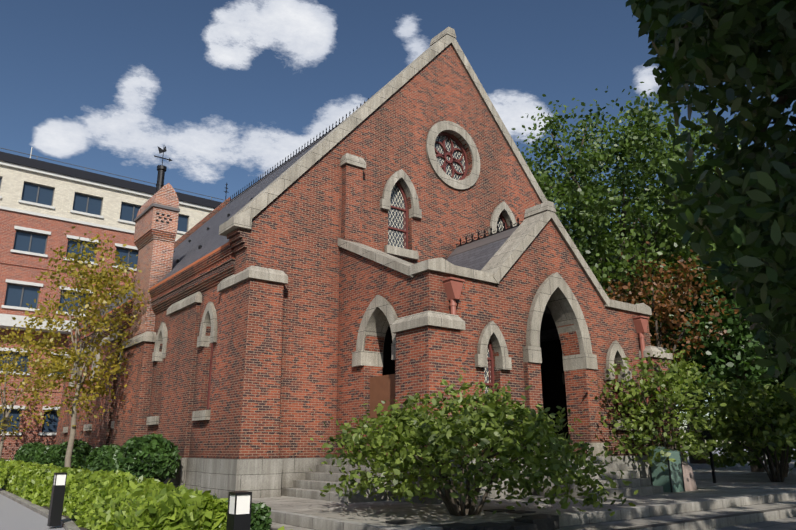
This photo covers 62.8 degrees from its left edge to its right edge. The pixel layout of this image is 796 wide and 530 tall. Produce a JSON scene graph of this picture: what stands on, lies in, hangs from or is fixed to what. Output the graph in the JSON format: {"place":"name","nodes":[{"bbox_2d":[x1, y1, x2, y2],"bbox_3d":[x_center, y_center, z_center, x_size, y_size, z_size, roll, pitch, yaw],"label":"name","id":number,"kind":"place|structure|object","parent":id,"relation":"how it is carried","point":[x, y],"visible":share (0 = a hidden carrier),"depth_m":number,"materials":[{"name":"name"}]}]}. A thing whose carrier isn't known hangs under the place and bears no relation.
{"place":"outdoors","nodes":[
{"label":"outdoors","id":0,"kind":"place"},
{"bbox_2d":[1,488,88,529],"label":"planting bed soil","id":1,"kind":"structure","parent":0,"point":[74,520],"depth_m":12.13,"materials":[{"name":"brown soil"}]},
{"bbox_2d":[0,458,227,529],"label":"hedge","id":2,"kind":"object","parent":1,"relation":"on","point":[101,499],"depth_m":8.46,"materials":[{"name":"green plant"}]},
{"bbox_2d":[14,433,271,529],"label":"round shrubs","id":3,"kind":"object","parent":1,"relation":"on","point":[166,454],"depth_m":14.56,"materials":[{"name":"green plant"}]},
{"bbox_2d":[226,491,251,529],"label":"bollard light","id":4,"kind":"object","parent":1,"relation":"on","point":[235,521],"visible":0.85,"depth_m":6.29,"materials":[{"name":"black metal"}]},
{"bbox_2d":[229,495,249,513],"bbox_3d":[-1.547,2.336,6.378,0.146,0.175,0.146,12,-20,-36],"label":"bollard light lens","id":5,"kind":"object","parent":4,"relation":"attached to","point":[243,504],"visible":0.79,"depth_m":6.33,"materials":[{"name":"white plastic"}]},
{"bbox_2d":[0,178,187,460],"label":"modern building","id":6,"kind":"structure","parent":0,"point":[21,267],"depth_m":33.51,"materials":[{"name":"red brick"}]},
{"bbox_2d":[0,177,188,432],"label":"modern building frames","id":7,"kind":"structure","parent":6,"relation":"in","point":[39,186],"depth_m":34.30,"materials":[{"name":"metal"}]},
{"bbox_2d":[0,165,211,238],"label":"upper facade wall","id":8,"kind":"structure","parent":6,"relation":"on","point":[15,179],"depth_m":35.31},
{"bbox_2d":[0,151,222,207],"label":"building roof","id":9,"kind":"structure","parent":8,"relation":"on","point":[58,169],"depth_m":36.28,"materials":[{"name":"grey metal"}]},
{"bbox_2d":[1,148,222,199],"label":"roof railing","id":10,"kind":"object","parent":9,"relation":"on","point":[105,172],"visible":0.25,"depth_m":37.00,"materials":[{"name":"grey metal"}]},
{"bbox_2d":[0,161,214,434],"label":"modern building bands","id":11,"kind":"object","parent":6,"relation":"attached to","point":[8,321],"visible":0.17,"depth_m":33.99,"materials":[{"name":"white concrete"}]},
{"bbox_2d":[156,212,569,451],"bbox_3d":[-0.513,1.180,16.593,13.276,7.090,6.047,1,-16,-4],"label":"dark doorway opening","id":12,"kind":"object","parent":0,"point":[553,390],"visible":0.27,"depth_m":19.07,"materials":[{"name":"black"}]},
{"bbox_2d":[0,448,794,529],"bbox_3d":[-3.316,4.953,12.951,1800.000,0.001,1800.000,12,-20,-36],"label":"ground","id":13,"kind":"structure","parent":0,"point":[14,515],"depth_m":12.38,"materials":[{"name":"concrete"}]},
{"bbox_2d":[0,324,65,459],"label":"young tree","id":14,"kind":"object","parent":13,"relation":"on","point":[9,371],"depth_m":27.75,"materials":[{"name":"plant"}]},
{"bbox_2d":[47,472,66,526],"bbox_3d":[-5.706,3.918,10.931,0.170,0.840,0.170,12,-20,-36],"label":"bollard light","id":15,"kind":"object","parent":13,"relation":"on","point":[56,506],"visible":0.85,"depth_m":10.85,"materials":[{"name":"black metal"}]},
{"bbox_2d":[53,474,65,484],"bbox_3d":[-5.707,3.622,11.014,0.146,0.175,0.146,12,-20,-36],"label":"bollard light lens","id":16,"kind":"object","parent":15,"relation":"attached to","point":[60,479],"visible":0.79,"depth_m":10.96,"materials":[{"name":"white plastic"}]},
{"bbox_2d":[6,226,151,467],"bbox_3d":[-9.021,2.814,18.548,3.811,7.868,4.767,12,-20,-36],"label":"young tree","id":17,"kind":"object","parent":13,"relation":"on","point":[99,286],"depth_m":18.51,"materials":[{"name":"yellow plant"}]},
{"bbox_2d":[603,241,738,375],"bbox_3d":[10.026,3.513,24.045,6.217,8.939,6.424,12,-20,-36],"label":"tree","id":18,"kind":"object","parent":13,"relation":"on","point":[669,304],"depth_m":24.03,"materials":[{"name":"plant"}]},
{"bbox_2d":[601,204,744,463],"bbox_3d":[18.253,3.806,40.493,15.840,17.193,16.317,12,-20,-36],"label":"tree","id":19,"kind":"object","parent":13,"relation":"on","point":[661,274],"depth_m":38.53,"materials":[{"name":"green plant"}]},
{"bbox_2d":[649,254,795,471],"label":"tree","id":20,"kind":"object","parent":13,"relation":"on","point":[743,352],"depth_m":25.44,"materials":[{"name":"green plant"}]},
{"bbox_2d":[0,0,795,445],"label":"sky","id":21,"kind":"structure","parent":0,"point":[230,89],"materials":[{"name":"blue"}]},
{"bbox_2d":[252,455,795,529],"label":"terrace pavement","id":22,"kind":"structure","parent":0,"point":[738,480],"depth_m":11.25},
{"bbox_2d":[63,27,672,455],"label":"stone trim","id":23,"kind":"structure","parent":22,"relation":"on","point":[555,295],"depth_m":15.67,"materials":[{"name":"beige stone"}]},
{"bbox_2d":[0,488,795,529],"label":"kerb","id":24,"kind":"structure","parent":22,"relation":"on","point":[325,523],"depth_m":10.39,"materials":[{"name":"stone"}]},
{"bbox_2d":[163,455,687,503],"bbox_3d":[-2.576,6.964,21.928,12.990,1.150,21.150,12,-20,-36],"label":"stone foundation","id":25,"kind":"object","parent":22,"relation":"on","point":[257,478],"depth_m":13.37,"materials":[{"name":"grey stone"}]},
{"bbox_2d":[55,44,682,458],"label":"brick church wall","id":26,"kind":"structure","parent":25,"relation":"on","point":[287,380],"depth_m":15.46,"materials":[{"name":"red brick"}]},
{"bbox_2d":[67,242,229,337],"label":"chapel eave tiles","id":27,"kind":"object","parent":26,"relation":"on","point":[195,262],"visible":0.11,"depth_m":17.16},
{"bbox_2d":[129,183,178,338],"bbox_3d":[-7.612,-0.101,20.216,0.770,4.670,1.770,12,-20,-36],"label":"brick chimney","id":28,"kind":"object","parent":26,"relation":"on","point":[154,240],"visible":0.83,"depth_m":19.81,"materials":[{"name":"red brick"}]},
{"bbox_2d":[81,138,559,341],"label":"chapel slate roofs","id":29,"kind":"structure","parent":26,"relation":"on","point":[186,253],"depth_m":21.40,"materials":[{"name":"grey stone"}]},
{"bbox_2d":[125,98,524,294],"bbox_3d":[-5.501,-3.083,23.363,6.645,7.697,20.430,12,-20,-36],"label":"chapel ironwork","id":30,"kind":"object","parent":29,"relation":"on","point":[161,169],"visible":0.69,"depth_m":21.02,"materials":[{"name":"black metal"}]},
{"bbox_2d":[134,128,518,257],"bbox_3d":[-5.352,-2.420,22.874,6.830,6.841,19.890,12,-20,-36],"label":"chapel lead flashing","id":31,"kind":"object","parent":29,"relation":"on","point":[485,241],"visible":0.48,"depth_m":18.00,"materials":[{"name":"grey metal"}]},
{"bbox_2d":[369,374,394,455],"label":"chapel doors","id":32,"kind":"structure","parent":26,"relation":"in","point":[382,388],"depth_m":13.95,"materials":[{"name":"brown wood"}]},
{"bbox_2d":[159,133,619,419],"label":"church windows","id":33,"kind":"structure","parent":26,"relation":"in","point":[405,231],"depth_m":17.89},
{"bbox_2d":[388,136,614,409],"bbox_3d":[-4.787,0.571,19.951,6.697,8.470,20.906,31,-34,-61],"label":"chapel leaded glass","id":34,"kind":"object","parent":33,"relation":"in","point":[395,220],"depth_m":17.79,"materials":[{"name":"glass"}]},
{"bbox_2d":[442,277,653,443],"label":"chapel downpipes","id":35,"kind":"object","parent":26,"relation":"attached to","point":[453,286],"visible":0.65,"depth_m":13.25,"materials":[{"name":"red metal"}]},
{"bbox_2d":[385,509,559,529],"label":"soil bed","id":36,"kind":"object","parent":22,"relation":"on","point":[538,522],"visible":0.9,"depth_m":8.51,"materials":[{"name":"brown soil"}]},
{"bbox_2d":[282,456,663,502],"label":"entrance steps","id":37,"kind":"structure","parent":22,"relation":"on","point":[311,485],"depth_m":13.27,"materials":[{"name":"grey stone"}]},
{"bbox_2d":[309,367,638,515],"bbox_3d":[0.911,2.760,9.936,4.095,2.191,5.074,12,-20,-36],"label":"bush","id":38,"kind":"object","parent":22,"relation":"on","point":[419,421],"depth_m":9.02,"materials":[{"name":"green plant"}]},
{"bbox_2d":[589,349,735,471],"bbox_3d":[6.266,3.666,15.439,4.131,3.353,3.613,12,-20,-36],"label":"bush","id":39,"kind":"object","parent":22,"relation":"on","point":[671,376],"depth_m":15.10,"materials":[{"name":"green plant"}]},
{"bbox_2d":[648,451,684,492],"bbox_3d":[5.966,4.528,14.518,0.524,0.970,0.474,12,-20,-36],"label":"memorial glass case frame","id":40,"kind":"object","parent":22,"relation":"on","point":[669,473],"visible":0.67,"depth_m":14.40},
{"bbox_2d":[650,446,683,491],"bbox_3d":[5.966,4.528,14.518,0.500,0.970,0.450,12,-20,-36],"label":"memorial glass case","id":41,"kind":"object","parent":40,"relation":"in","point":[660,477],"visible":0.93,"depth_m":14.35,"materials":[{"name":"green glass"}]},
{"bbox_2d":[682,462,696,490],"bbox_3d":[6.415,4.742,14.917,0.550,0.770,0.500,12,-20,-36],"label":"memorial stone","id":42,"kind":"object","parent":22,"relation":"on","point":[689,480],"visible":0.29,"depth_m":14.73,"materials":[{"name":"beige stone"}]},
{"bbox_2d":[701,431,715,482],"bbox_3d":[8.534,5.239,17.831,0.440,1.370,0.180,12,-20,-36],"label":"sign post","id":43,"kind":"object","parent":22,"relation":"on","point":[707,435],"visible":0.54,"depth_m":17.79,"materials":[{"name":"black metal"}]},
{"bbox_2d":[686,379,795,481],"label":"bush","id":44,"kind":"object","parent":22,"relation":"on","point":[783,434],"depth_m":18.15,"materials":[{"name":"green plant"}]},
{"bbox_2d":[702,393,795,476],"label":"bush","id":45,"kind":"object","parent":22,"relation":"on","point":[729,462],"depth_m":21.52,"materials":[{"name":"green plant"}]},
{"bbox_2d":[704,216,795,389],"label":"tree","id":46,"kind":"object","parent":22,"relation":"on","point":[707,348],"visible":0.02,"depth_m":30.34,"materials":[{"name":"plant"}]},
{"bbox_2d":[512,82,744,345],"bbox_3d":[10.393,0.747,29.884,14.397,17.416,14.701,12,-20,-36],"label":"tree","id":47,"kind":"object","parent":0,"point":[589,193],"depth_m":27.15,"materials":[{"name":"green plant"}]},
{"bbox_2d":[626,0,795,405],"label":"tree","id":48,"kind":"object","parent":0,"point":[760,230],"depth_m":2.59,"materials":[{"name":"green plant"}]},
{"bbox_2d":[710,517,795,529],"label":"plaza road","id":49,"kind":"structure","parent":0,"point":[784,524],"depth_m":10.59,"materials":[{"name":"grey asphalt"}]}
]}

